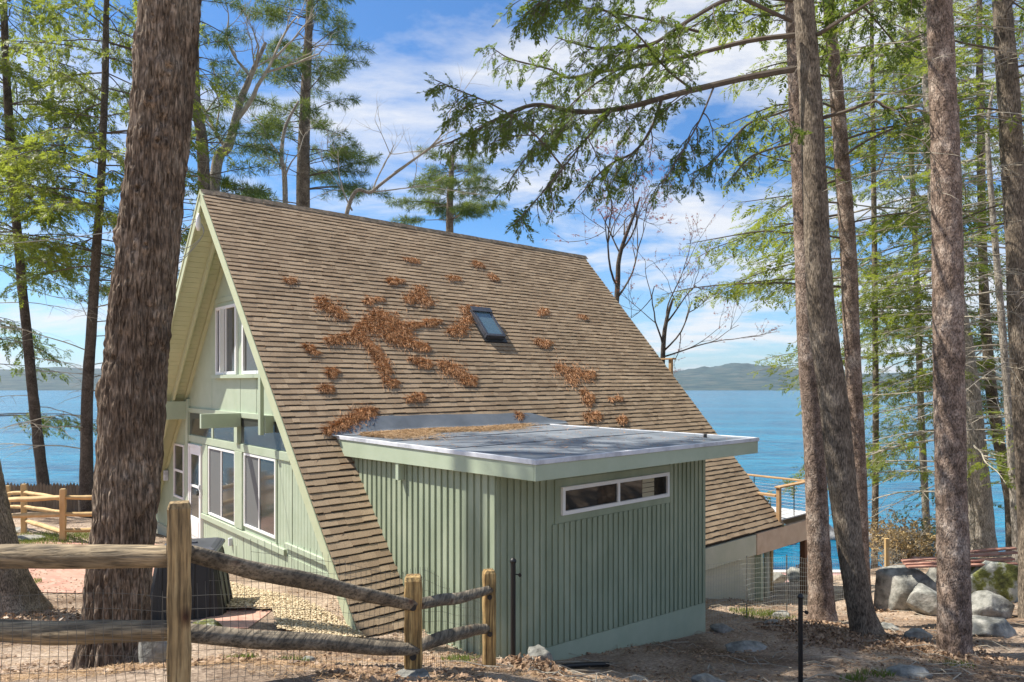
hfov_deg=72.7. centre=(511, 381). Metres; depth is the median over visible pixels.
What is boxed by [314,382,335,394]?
needle clump
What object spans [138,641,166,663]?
rock
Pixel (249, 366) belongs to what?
window
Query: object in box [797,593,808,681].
fence post
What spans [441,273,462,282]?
needle clump
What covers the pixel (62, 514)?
split rail fence
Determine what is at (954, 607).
red pine tree
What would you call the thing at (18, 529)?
slab
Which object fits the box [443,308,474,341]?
needle clump
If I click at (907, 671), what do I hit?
rock
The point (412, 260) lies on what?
needle clump
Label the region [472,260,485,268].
needle clump
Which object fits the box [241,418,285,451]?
transom window
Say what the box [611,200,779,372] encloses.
bare tree
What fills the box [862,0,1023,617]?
hemlock tree
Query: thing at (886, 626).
rock
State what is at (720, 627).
rock
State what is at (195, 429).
transom window
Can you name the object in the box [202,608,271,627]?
patio
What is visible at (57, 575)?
patio
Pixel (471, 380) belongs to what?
needle clump
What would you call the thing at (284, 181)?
bare tree
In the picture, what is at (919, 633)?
rock
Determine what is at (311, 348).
needle clump
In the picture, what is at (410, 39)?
sky
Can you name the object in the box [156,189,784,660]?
frame house
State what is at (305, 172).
pine tree
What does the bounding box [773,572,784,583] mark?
rock
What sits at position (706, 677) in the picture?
rock
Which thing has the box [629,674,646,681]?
rock
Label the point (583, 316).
needle clump
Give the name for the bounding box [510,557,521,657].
fence post
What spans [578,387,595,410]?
needle clump
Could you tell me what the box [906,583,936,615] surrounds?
rock
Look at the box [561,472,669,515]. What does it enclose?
window
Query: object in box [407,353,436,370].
needle clump
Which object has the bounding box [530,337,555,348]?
needle clump
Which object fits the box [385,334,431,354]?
needle clump
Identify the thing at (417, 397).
needle clump
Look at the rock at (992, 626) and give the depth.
11.59 m
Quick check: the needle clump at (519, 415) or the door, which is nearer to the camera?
the needle clump at (519, 415)
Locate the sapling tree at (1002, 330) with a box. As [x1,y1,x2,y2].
[962,85,1023,562]
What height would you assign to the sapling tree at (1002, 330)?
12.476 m
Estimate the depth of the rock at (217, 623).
9.65 m
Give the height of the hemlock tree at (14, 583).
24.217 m
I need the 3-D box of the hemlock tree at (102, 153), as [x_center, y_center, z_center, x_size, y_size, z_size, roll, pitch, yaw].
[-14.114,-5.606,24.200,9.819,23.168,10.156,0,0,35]
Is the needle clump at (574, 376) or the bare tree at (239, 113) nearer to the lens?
the needle clump at (574, 376)
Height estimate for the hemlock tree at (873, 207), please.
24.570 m
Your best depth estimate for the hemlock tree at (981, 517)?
20.80 m
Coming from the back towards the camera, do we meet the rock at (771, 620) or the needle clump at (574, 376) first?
the needle clump at (574, 376)
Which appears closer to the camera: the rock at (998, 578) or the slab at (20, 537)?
the rock at (998, 578)
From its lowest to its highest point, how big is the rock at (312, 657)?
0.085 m
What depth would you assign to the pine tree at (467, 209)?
41.53 m
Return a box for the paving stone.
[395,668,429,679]
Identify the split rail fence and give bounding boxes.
[0,500,495,681]
[6,484,91,541]
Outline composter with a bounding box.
[150,537,232,619]
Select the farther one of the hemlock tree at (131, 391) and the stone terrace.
the stone terrace
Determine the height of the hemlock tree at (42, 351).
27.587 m
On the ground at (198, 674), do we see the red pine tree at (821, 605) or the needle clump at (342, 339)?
the red pine tree at (821, 605)
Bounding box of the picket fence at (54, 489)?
[5,482,78,512]
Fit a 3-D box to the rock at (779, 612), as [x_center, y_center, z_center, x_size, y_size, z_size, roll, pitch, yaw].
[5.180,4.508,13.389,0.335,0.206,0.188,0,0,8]
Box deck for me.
[747,474,806,598]
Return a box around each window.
[173,443,183,499]
[190,412,210,437]
[208,446,233,524]
[214,427,233,441]
[215,303,237,374]
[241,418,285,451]
[242,326,257,373]
[244,453,275,538]
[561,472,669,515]
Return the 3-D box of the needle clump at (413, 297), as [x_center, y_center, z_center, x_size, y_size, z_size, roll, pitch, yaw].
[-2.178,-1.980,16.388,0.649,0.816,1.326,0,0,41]
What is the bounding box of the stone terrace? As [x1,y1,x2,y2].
[773,570,840,581]
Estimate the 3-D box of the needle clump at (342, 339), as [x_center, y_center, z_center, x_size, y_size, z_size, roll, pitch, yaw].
[-3.300,-0.840,14.003,0.537,0.585,1.401,0,0,42]
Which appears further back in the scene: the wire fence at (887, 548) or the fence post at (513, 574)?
the wire fence at (887, 548)
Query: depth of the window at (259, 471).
14.66 m
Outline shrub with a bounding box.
[868,502,935,566]
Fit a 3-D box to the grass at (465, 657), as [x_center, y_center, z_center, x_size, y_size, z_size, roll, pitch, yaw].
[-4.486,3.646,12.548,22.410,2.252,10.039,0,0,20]
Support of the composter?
on the ground at (198, 674)
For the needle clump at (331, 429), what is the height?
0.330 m
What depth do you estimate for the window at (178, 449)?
19.04 m
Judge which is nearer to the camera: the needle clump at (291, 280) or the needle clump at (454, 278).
the needle clump at (291, 280)
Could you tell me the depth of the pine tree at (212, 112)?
33.17 m
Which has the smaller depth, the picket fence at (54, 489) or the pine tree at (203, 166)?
the picket fence at (54, 489)
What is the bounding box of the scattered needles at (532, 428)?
[229,241,729,556]
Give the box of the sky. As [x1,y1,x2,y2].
[0,0,1023,373]
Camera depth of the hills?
1503.32 m
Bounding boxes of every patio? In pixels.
[20,541,157,592]
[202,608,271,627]
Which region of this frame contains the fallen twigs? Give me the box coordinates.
[448,598,1023,681]
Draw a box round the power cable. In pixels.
[0,219,203,262]
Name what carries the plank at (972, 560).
on the plank at (935, 565)
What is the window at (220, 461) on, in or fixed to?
in the frame house
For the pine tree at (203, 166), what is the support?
on the ground at (198, 674)
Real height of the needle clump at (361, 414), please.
0.596 m
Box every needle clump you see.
[280,275,300,285]
[299,343,322,356]
[314,292,349,322]
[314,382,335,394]
[318,330,378,350]
[320,418,352,436]
[322,364,340,379]
[329,402,386,432]
[345,305,417,346]
[359,293,385,305]
[364,343,394,377]
[379,375,401,389]
[381,276,405,285]
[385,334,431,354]
[402,257,421,264]
[402,283,438,309]
[402,392,426,404]
[405,316,441,331]
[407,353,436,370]
[434,354,471,388]
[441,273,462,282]
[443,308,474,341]
[458,304,480,313]
[459,373,478,386]
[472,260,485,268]
[487,272,499,280]
[511,409,526,421]
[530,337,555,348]
[536,305,551,316]
[549,359,598,390]
[577,313,588,319]
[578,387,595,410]
[582,409,602,423]
[607,393,622,402]
[614,413,629,425]
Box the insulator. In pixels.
[195,213,200,230]
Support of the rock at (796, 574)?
on the ground at (198, 674)
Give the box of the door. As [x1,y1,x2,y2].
[190,447,198,538]
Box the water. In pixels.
[0,390,1006,569]
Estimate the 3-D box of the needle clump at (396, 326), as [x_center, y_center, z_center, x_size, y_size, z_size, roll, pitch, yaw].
[-2.857,-1.200,14.844,0.899,0.991,2.087,0,0,43]
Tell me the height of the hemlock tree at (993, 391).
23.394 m
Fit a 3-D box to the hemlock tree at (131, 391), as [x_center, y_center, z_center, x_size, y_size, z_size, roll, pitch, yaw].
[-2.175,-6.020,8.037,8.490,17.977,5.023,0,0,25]
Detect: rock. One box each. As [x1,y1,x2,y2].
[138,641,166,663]
[192,618,222,626]
[303,656,314,660]
[528,644,552,668]
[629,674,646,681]
[691,673,725,681]
[710,623,733,632]
[725,640,766,652]
[764,619,779,624]
[772,610,789,618]
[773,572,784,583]
[788,567,799,581]
[829,524,834,539]
[874,565,936,611]
[881,622,898,630]
[883,664,932,678]
[903,628,932,640]
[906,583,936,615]
[926,568,936,583]
[970,557,1017,602]
[971,590,1014,618]
[972,615,1016,637]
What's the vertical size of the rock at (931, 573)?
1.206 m
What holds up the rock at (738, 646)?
on the ground at (198, 674)
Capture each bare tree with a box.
[200,0,343,190]
[242,101,316,203]
[298,58,498,213]
[542,130,674,302]
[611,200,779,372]
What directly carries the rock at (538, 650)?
on the ground at (198, 674)
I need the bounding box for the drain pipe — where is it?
[557,661,609,668]
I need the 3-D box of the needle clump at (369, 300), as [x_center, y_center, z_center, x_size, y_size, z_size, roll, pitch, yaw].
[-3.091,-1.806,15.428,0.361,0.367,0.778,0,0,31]
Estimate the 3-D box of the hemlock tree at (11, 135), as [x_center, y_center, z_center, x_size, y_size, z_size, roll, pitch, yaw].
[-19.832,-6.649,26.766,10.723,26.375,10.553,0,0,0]
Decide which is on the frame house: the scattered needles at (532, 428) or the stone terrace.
the scattered needles at (532, 428)
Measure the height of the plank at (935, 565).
0.161 m
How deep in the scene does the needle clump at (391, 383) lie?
13.80 m
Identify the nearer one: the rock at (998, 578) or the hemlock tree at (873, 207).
the rock at (998, 578)
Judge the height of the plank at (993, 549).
0.230 m
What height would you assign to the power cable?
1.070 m
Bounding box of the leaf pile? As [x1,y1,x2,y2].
[3,605,1019,675]
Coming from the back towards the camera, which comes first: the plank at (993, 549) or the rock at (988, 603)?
the plank at (993, 549)
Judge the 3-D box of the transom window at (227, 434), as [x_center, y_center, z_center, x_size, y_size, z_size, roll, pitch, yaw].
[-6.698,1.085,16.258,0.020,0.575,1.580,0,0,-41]
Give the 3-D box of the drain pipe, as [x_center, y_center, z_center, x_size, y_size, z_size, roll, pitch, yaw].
[0.926,3.744,9.175,0.950,0.250,0.068,0,0,-36]
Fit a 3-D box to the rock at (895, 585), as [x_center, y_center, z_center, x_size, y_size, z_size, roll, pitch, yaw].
[8.706,4.730,15.408,1.282,1.232,0.963,0,0,0]
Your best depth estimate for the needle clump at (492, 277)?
18.86 m
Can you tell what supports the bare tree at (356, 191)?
on the ground at (198, 674)
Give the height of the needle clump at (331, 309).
0.707 m
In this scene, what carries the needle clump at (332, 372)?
on the frame house
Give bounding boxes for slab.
[15,527,29,533]
[17,535,44,540]
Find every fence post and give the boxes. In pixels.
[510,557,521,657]
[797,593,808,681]
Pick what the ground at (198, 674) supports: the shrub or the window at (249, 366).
the shrub
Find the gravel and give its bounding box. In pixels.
[226,581,365,637]
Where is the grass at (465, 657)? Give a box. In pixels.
[18,530,975,681]
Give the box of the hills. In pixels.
[0,363,1001,389]
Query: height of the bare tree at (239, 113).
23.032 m
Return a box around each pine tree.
[80,0,253,300]
[105,0,286,246]
[222,0,394,207]
[384,144,506,231]
[655,0,1023,588]
[717,0,864,623]
[795,0,1023,657]
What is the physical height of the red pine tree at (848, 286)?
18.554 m
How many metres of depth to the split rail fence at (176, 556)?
3.94 m
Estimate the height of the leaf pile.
2.715 m
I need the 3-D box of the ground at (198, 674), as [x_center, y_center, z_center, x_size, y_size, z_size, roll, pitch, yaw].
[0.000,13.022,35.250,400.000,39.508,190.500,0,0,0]
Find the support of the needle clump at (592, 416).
on the frame house
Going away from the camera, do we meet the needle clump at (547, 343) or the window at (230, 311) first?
the window at (230, 311)
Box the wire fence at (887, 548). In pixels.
[705,538,902,628]
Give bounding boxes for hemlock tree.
[0,0,129,485]
[0,0,238,517]
[0,22,102,439]
[0,461,52,617]
[68,0,201,669]
[417,0,929,637]
[698,0,1023,568]
[758,0,1023,557]
[772,0,1021,556]
[838,0,1023,550]
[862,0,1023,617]
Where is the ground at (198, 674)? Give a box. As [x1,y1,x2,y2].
[0,512,1023,681]
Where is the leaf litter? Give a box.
[0,520,1023,681]
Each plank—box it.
[900,551,1017,561]
[903,557,1014,565]
[905,562,1017,567]
[970,546,1016,552]
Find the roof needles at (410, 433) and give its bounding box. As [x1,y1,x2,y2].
[358,423,538,440]
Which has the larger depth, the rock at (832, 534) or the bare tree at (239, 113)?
the rock at (832, 534)
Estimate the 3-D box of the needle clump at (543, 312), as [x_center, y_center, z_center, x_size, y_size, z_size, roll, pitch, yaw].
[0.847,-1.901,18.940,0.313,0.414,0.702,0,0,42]
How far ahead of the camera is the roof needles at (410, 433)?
12.84 m
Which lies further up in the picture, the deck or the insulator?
the insulator
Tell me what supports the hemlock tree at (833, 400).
on the ground at (198, 674)
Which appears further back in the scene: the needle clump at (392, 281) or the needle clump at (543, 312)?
the needle clump at (543, 312)
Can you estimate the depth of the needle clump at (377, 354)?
14.10 m
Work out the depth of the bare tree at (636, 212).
29.92 m
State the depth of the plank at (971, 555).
15.07 m
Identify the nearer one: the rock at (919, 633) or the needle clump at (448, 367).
the rock at (919, 633)
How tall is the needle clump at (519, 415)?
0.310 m
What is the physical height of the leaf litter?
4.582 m
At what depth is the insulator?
15.02 m
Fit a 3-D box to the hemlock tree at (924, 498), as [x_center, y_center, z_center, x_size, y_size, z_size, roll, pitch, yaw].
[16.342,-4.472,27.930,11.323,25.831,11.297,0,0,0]
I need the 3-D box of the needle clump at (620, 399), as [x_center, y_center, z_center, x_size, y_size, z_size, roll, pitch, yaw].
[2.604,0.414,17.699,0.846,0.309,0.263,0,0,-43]
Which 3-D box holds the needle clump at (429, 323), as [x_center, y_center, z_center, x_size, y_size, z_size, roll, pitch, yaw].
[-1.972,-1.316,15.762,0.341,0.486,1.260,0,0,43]
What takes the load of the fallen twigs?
on the ground at (198, 674)

